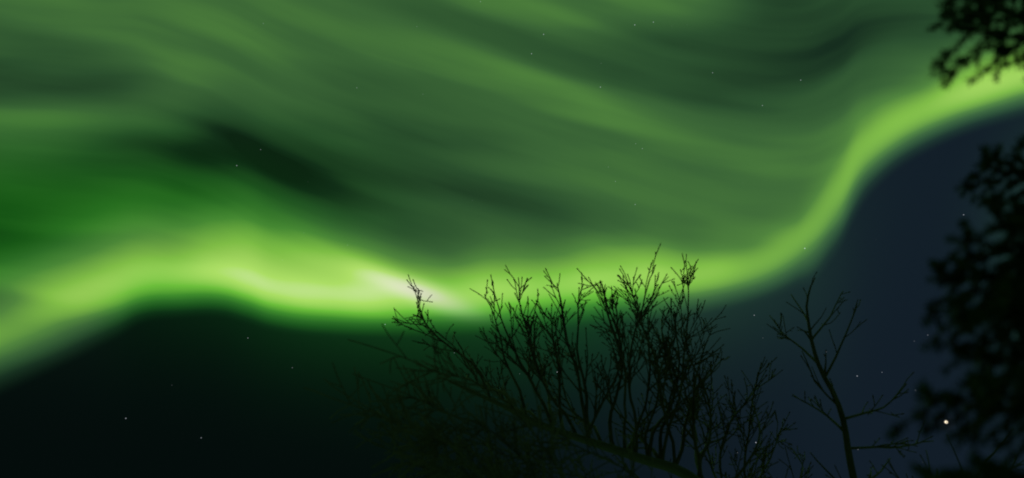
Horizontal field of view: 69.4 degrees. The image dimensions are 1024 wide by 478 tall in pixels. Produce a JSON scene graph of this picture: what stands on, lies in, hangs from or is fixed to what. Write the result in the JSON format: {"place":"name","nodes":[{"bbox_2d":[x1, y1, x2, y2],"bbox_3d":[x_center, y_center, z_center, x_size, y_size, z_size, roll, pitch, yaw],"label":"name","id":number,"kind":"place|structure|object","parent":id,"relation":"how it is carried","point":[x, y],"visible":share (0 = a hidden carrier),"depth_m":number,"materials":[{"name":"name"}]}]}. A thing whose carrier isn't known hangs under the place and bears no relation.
{"place":"outdoors","nodes":[
{"label":"outdoors","id":0,"kind":"place"},
{"bbox_2d":[0,0,1023,477],"label":"sky","id":1,"kind":"structure","parent":0,"point":[203,203],"materials":[{"name":"green"}]},
{"bbox_2d":[445,378,699,477],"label":"tree branch","id":2,"kind":"object","parent":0,"point":[674,468],"visible":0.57,"depth_m":4.25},
{"bbox_2d":[767,272,933,477],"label":"bare tree","id":3,"kind":"object","parent":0,"point":[888,446],"depth_m":4.63,"materials":[{"name":"black plant"}]},
{"bbox_2d":[884,428,1023,477],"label":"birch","id":4,"kind":"object","parent":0,"point":[896,475],"depth_m":4.18,"materials":[{"name":"black plant"}]},
{"bbox_3d":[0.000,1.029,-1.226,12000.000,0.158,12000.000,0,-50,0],"label":"snowy ground","id":5,"kind":"structure","parent":0,"visible":0},
{"bbox_2d":[303,323,654,477],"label":"shrub twigs","id":6,"kind":"object","parent":5,"relation":"on","point":[493,470],"visible":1,"depth_m":2.86,"materials":[{"name":"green plant"}]},
{"bbox_2d":[391,243,813,477],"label":"tree branches","id":7,"kind":"object","parent":5,"relation":"on","point":[692,409],"visible":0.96,"depth_m":4.65,"materials":[{"name":"black plant"}]},
{"bbox_2d":[893,0,1023,477],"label":"spruce boughs","id":8,"kind":"object","parent":5,"relation":"on","point":[973,405],"visible":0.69,"depth_m":0.99,"materials":[{"name":"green plant"}]},
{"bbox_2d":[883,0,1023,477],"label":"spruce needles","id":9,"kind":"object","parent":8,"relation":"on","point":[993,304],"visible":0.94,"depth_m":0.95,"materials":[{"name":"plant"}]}
]}

